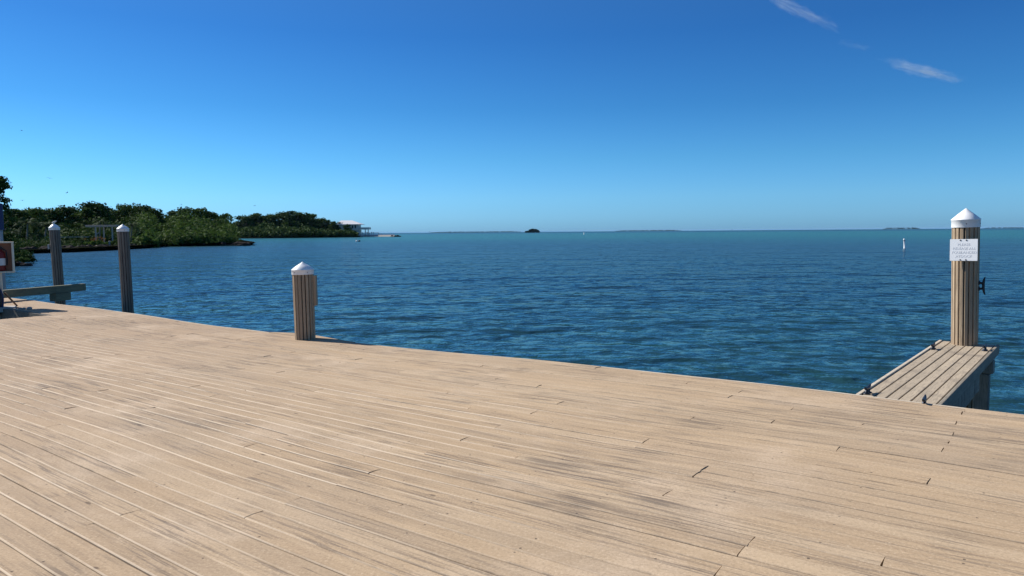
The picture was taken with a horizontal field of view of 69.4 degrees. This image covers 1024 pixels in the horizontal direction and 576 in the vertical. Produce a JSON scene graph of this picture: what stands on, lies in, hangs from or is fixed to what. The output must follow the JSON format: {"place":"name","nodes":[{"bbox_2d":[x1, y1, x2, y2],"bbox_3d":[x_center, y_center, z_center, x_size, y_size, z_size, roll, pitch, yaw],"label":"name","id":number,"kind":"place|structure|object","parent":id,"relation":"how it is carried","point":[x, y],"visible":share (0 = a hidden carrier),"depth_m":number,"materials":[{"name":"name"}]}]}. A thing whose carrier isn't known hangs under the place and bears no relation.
{"place":"outdoors","nodes":[
{"label":"outdoors","id":0,"kind":"place"},
{"bbox_2d":[17,236,359,252],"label":"shore ground","id":1,"kind":"structure","parent":0,"point":[93,248],"depth_m":137.78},
{"bbox_2d":[9,228,23,237],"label":"palm tree","id":2,"kind":"object","parent":1,"relation":"on","point":[13,231],"visible":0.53,"depth_m":135.61,"materials":[{"name":"green plant"}]},
{"bbox_2d":[3,208,42,235],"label":"mangrove tree","id":3,"kind":"object","parent":1,"relation":"on","point":[19,213],"visible":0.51,"depth_m":167.57,"materials":[{"name":"green plant"}]},
{"bbox_2d":[15,217,43,238],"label":"palm tree","id":4,"kind":"object","parent":1,"relation":"on","point":[28,222],"visible":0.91,"depth_m":138.26,"materials":[{"name":"green plant"}]},
{"bbox_2d":[25,233,43,243],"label":"palm tree","id":5,"kind":"object","parent":1,"relation":"on","point":[37,235],"visible":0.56,"depth_m":136.35,"materials":[{"name":"green plant"}]},
{"bbox_2d":[21,207,57,225],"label":"mangrove tree","id":6,"kind":"object","parent":1,"relation":"on","point":[39,212],"visible":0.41,"depth_m":187.27,"materials":[{"name":"green plant"}]},
{"bbox_2d":[12,235,83,247],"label":"bushes","id":7,"kind":"object","parent":1,"relation":"on","point":[19,242],"visible":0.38,"depth_m":122.95,"materials":[{"name":"green plant"}]},
{"bbox_2d":[34,221,64,239],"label":"palm tree","id":8,"kind":"object","parent":1,"relation":"on","point":[46,224],"visible":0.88,"depth_m":139.27,"materials":[{"name":"green plant"}]},
{"bbox_2d":[42,205,83,226],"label":"mangrove tree","id":9,"kind":"object","parent":1,"relation":"on","point":[61,212],"visible":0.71,"depth_m":192.61,"materials":[{"name":"green plant"}]},
{"bbox_2d":[61,239,91,243],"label":"clipped hedge","id":10,"kind":"object","parent":1,"relation":"on","point":[84,240],"visible":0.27,"depth_m":146.45,"materials":[{"name":"green plant"}]},
{"bbox_2d":[3,207,154,241],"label":"mangrove thicket","id":11,"kind":"object","parent":1,"relation":"on","point":[77,231],"visible":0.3,"depth_m":181.16,"materials":[{"name":"green plant"}]},
{"bbox_2d":[21,244,136,252],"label":"shoreline rocks","id":12,"kind":"object","parent":1,"relation":"on","point":[63,246],"visible":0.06,"depth_m":117.60,"materials":[{"name":"grey stone"}]},
{"bbox_2d":[65,207,97,222],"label":"mangrove tree","id":13,"kind":"object","parent":1,"relation":"on","point":[84,211],"visible":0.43,"depth_m":198.71,"materials":[{"name":"green plant"}]},
{"bbox_2d":[75,200,117,221],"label":"mangrove tree","id":14,"kind":"object","parent":1,"relation":"on","point":[98,208],"visible":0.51,"depth_m":202.28,"materials":[{"name":"green plant"}]},
{"bbox_2d":[84,238,111,244],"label":"flowering bush","id":15,"kind":"object","parent":1,"relation":"on","point":[99,242],"visible":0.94,"depth_m":142.01,"materials":[{"name":"green plant"}]},
{"bbox_2d":[90,218,109,239],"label":"palm tree","id":16,"kind":"object","parent":1,"relation":"on","point":[100,223],"visible":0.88,"depth_m":164.24,"materials":[{"name":"green plant"}]},
{"bbox_2d":[85,225,120,242],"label":"pergola","id":17,"kind":"object","parent":1,"relation":"on","point":[103,226],"visible":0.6,"depth_m":149.32,"materials":[{"name":"paint"}]},
{"bbox_2d":[100,208,123,222],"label":"mangrove tree","id":18,"kind":"object","parent":1,"relation":"on","point":[111,209],"visible":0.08,"depth_m":212.64,"materials":[{"name":"green plant"}]},
{"bbox_2d":[111,202,137,222],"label":"mangrove tree","id":19,"kind":"object","parent":1,"relation":"on","point":[124,207],"visible":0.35,"depth_m":212.60,"materials":[{"name":"green plant"}]},
{"bbox_2d":[124,222,142,242],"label":"palm tree","id":20,"kind":"object","parent":1,"relation":"on","point":[131,225],"visible":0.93,"depth_m":151.42,"materials":[{"name":"green plant"}]},
{"bbox_2d":[129,203,149,214],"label":"mangrove tree","id":21,"kind":"object","parent":1,"relation":"on","point":[139,205],"visible":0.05,"depth_m":218.10,"materials":[{"name":"green plant"}]},
{"bbox_2d":[136,206,164,222],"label":"mangrove tree","id":22,"kind":"object","parent":1,"relation":"on","point":[159,214],"visible":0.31,"depth_m":213.50,"materials":[{"name":"green plant"}]},
{"bbox_2d":[166,207,196,216],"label":"mangrove tree","id":23,"kind":"object","parent":1,"relation":"on","point":[170,213],"visible":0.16,"depth_m":256.52,"materials":[{"name":"green plant"}]},
{"bbox_2d":[130,208,242,247],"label":"mangrove thicket","id":24,"kind":"object","parent":1,"relation":"on","point":[186,227],"visible":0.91,"depth_m":173.13,"materials":[{"name":"green plant"}]},
{"bbox_2d":[185,206,211,222],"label":"mangrove tree","id":25,"kind":"object","parent":1,"relation":"on","point":[201,212],"visible":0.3,"depth_m":262.61,"materials":[{"name":"green plant"}]},
{"bbox_2d":[205,211,224,222],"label":"mangrove tree","id":26,"kind":"object","parent":1,"relation":"on","point":[214,215],"visible":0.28,"depth_m":266.75,"materials":[{"name":"green plant"}]},
{"bbox_2d":[219,213,235,229],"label":"mangrove tree","id":27,"kind":"object","parent":1,"relation":"on","point":[226,215],"visible":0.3,"depth_m":278.89,"materials":[{"name":"green plant"}]},
{"bbox_2d":[216,241,250,245],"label":"shoreline rocks","id":28,"kind":"object","parent":1,"relation":"on","point":[239,243],"visible":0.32,"depth_m":164.15,"materials":[{"name":"grey stone"}]},
{"bbox_2d":[233,215,256,228],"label":"mangrove tree","id":29,"kind":"object","parent":1,"relation":"on","point":[245,219],"visible":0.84,"depth_m":485.13,"materials":[{"name":"green plant"}]},
{"bbox_2d":[247,213,274,224],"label":"mangrove tree","id":30,"kind":"object","parent":1,"relation":"on","point":[261,218],"visible":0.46,"depth_m":492.03,"materials":[{"name":"green plant"}]},
{"bbox_2d":[265,212,286,224],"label":"mangrove tree","id":31,"kind":"object","parent":1,"relation":"on","point":[275,218],"visible":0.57,"depth_m":492.76,"materials":[{"name":"green plant"}]},
{"bbox_2d":[279,211,311,227],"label":"mangrove tree","id":32,"kind":"object","parent":1,"relation":"on","point":[292,216],"visible":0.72,"depth_m":494.45,"materials":[{"name":"green plant"}]},
{"bbox_2d":[234,215,358,236],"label":"mangrove thicket","id":33,"kind":"object","parent":1,"relation":"on","point":[272,229],"visible":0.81,"depth_m":457.24,"materials":[{"name":"green plant"}]},
{"bbox_2d":[298,213,318,226],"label":"mangrove tree","id":34,"kind":"object","parent":1,"relation":"on","point":[310,216],"visible":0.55,"depth_m":498.07,"materials":[{"name":"green plant"}]},
{"bbox_2d":[312,218,330,229],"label":"mangrove tree","id":35,"kind":"object","parent":1,"relation":"on","point":[324,222],"visible":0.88,"depth_m":495.93,"materials":[{"name":"green plant"}]},
{"bbox_2d":[328,221,341,229],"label":"mangrove tree","id":36,"kind":"object","parent":1,"relation":"on","point":[334,225],"visible":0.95,"depth_m":486.85,"materials":[{"name":"green plant"}]},
{"bbox_2d":[342,224,351,229],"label":"mangrove tree","id":37,"kind":"object","parent":1,"relation":"on","point":[347,227],"visible":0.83,"depth_m":479.14,"materials":[{"name":"green plant"}]},
{"bbox_2d":[336,220,370,236],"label":"waterside house","id":38,"kind":"structure","parent":1,"relation":"on","point":[356,226],"depth_m":488.92,"materials":[{"name":"paint"}]},
{"bbox_2d":[361,232,394,236],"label":"house jetty","id":39,"kind":"object","parent":1,"relation":"on","point":[375,235],"visible":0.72,"depth_m":489.35,"materials":[{"name":"white concrete"}]},
{"bbox_2d":[431,231,514,232],"bbox_3d":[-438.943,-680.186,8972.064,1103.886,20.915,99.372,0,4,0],"label":"coast","id":40,"kind":"structure","parent":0,"point":[473,231],"depth_m":8961.58,"materials":[{"name":"green plant"}]},
{"bbox_2d":[0,0,1023,232],"label":"sky","id":41,"kind":"structure","parent":0,"point":[385,116],"materials":[{"name":"blue"}]},
{"bbox_2d":[5,228,1023,414],"bbox_3d":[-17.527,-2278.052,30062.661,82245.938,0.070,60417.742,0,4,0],"label":"sea water","id":42,"kind":"structure","parent":0,"point":[852,311],"depth_m":30.72,"materials":[{"name":"blue liquid"}]},
{"bbox_2d":[0,203,5,289],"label":"banner post","id":43,"kind":"object","parent":42,"relation":"in","point":[1,240],"visible":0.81,"depth_m":21.94,"materials":[{"name":"blue plastic"}]},
{"bbox_2d":[47,223,65,304],"bbox_3d":[-12.347,0.270,20.171,0.302,4.063,0.283,-2,4,0],"label":"mooring pile","id":44,"kind":"object","parent":42,"relation":"in","point":[54,246],"visible":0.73,"depth_m":20.00,"materials":[{"name":"grey wood"}]},
{"bbox_2d":[116,224,133,312],"bbox_3d":[-8.667,0.526,16.683,0.266,3.921,0.266,-1,4,0],"label":"mooring pile","id":45,"kind":"object","parent":42,"relation":"in","point":[124,255],"visible":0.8,"depth_m":16.53,"materials":[{"name":"grey wood"}]},
{"bbox_2d":[291,262,317,339],"bbox_3d":[-3.247,0.974,11.688,0.378,2.779,0.351,-1,4,0],"label":"mooring pile","id":46,"kind":"object","parent":42,"relation":"in","point":[305,291],"visible":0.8,"depth_m":11.51,"materials":[{"name":"brown wood"}]},
{"bbox_2d":[0,298,1023,575],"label":"dock","id":47,"kind":"object","parent":42,"relation":"in","point":[134,444],"visible":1,"depth_m":5.01,"materials":[{"name":"brown wood"}]},
{"bbox_2d":[0,289,3,313],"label":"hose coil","id":48,"kind":"object","parent":47,"relation":"hanging from","point":[1,300],"visible":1,"depth_m":16.29,"materials":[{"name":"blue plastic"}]},
{"bbox_2d":[0,242,17,311],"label":"fire cabinet stand","id":49,"kind":"object","parent":47,"relation":"on","point":[8,247],"visible":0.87,"depth_m":16.44,"materials":[{"name":"beige paint"}]},
{"bbox_2d":[0,246,7,270],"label":"fire extinguisher","id":50,"kind":"object","parent":49,"relation":"in","point":[3,261],"visible":1,"depth_m":16.30,"materials":[{"name":"red paint"}]},
{"bbox_2d":[3,283,85,300],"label":"mooring beam","id":51,"kind":"structure","parent":47,"relation":"attached to","point":[59,293],"depth_m":19.09,"materials":[{"name":"grey wood"}]},
{"bbox_2d":[857,340,999,410],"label":"finger pier","id":52,"kind":"structure","parent":47,"relation":"attached to","point":[940,372],"depth_m":8.30,"materials":[{"name":"brown wood"}]},
{"bbox_2d":[525,229,539,232],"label":"islet mangrove","id":53,"kind":"object","parent":42,"relation":"in","point":[533,231],"visible":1,"depth_m":2088.90,"materials":[{"name":"green plant"}]},
{"bbox_2d":[951,208,985,408],"bbox_3d":[6.270,0.942,10.241,0.366,4.075,0.360,-2,4,0],"label":"mooring pile","id":54,"kind":"object","parent":42,"relation":"in","point":[966,288],"visible":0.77,"depth_m":10.05,"materials":[{"name":"brown wood"}]},
{"bbox_2d":[950,239,977,260],"bbox_3d":[6.082,-0.512,9.956,0.012,0.292,0.335,-4,5,-41],"label":"notice sign","id":55,"kind":"object","parent":54,"relation":"attached to","point":[963,249],"visible":1,"depth_m":9.95,"materials":[{"name":"metal"}]},
{"bbox_2d":[621,230,680,230],"bbox_3d":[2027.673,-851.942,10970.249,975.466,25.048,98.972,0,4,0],"label":"coast","id":56,"kind":"structure","parent":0,"point":[651,230],"depth_m":10961.57,"materials":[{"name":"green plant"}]},
{"bbox_2d":[885,227,919,228],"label":"coast","id":57,"kind":"structure","parent":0,"point":[902,228],"depth_m":7962.45,"materials":[{"name":"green plant"}]},
{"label":"near shore ground","id":58,"kind":"structure","parent":0,"visible":0},
{"bbox_2d":[0,176,20,242],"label":"broadleaf tree","id":59,"kind":"object","parent":58,"relation":"on","point":[7,235],"visible":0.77,"depth_m":77.87,"materials":[{"name":"green plant"}]},
{"bbox_2d":[3,241,34,256],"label":"shore bush","id":60,"kind":"object","parent":58,"relation":"on","point":[18,249],"visible":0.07,"depth_m":73.77,"materials":[{"name":"green plant"}]},
{"bbox_2d":[15,257,29,262],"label":"shore bush","id":61,"kind":"object","parent":58,"relation":"on","point":[22,259],"visible":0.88,"depth_m":67.79,"materials":[{"name":"green plant"}]},
{"bbox_2d":[16,262,32,265],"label":"shoreline rocks","id":62,"kind":"object","parent":58,"relation":"on","point":[23,264],"visible":0.23,"depth_m":63.19,"materials":[{"name":"grey stone"}]},
{"bbox_2d":[14,247,36,262],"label":"shore bush","id":63,"kind":"object","parent":58,"relation":"on","point":[25,255],"visible":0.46,"depth_m":69.33,"materials":[{"name":"green plant"}]}
]}

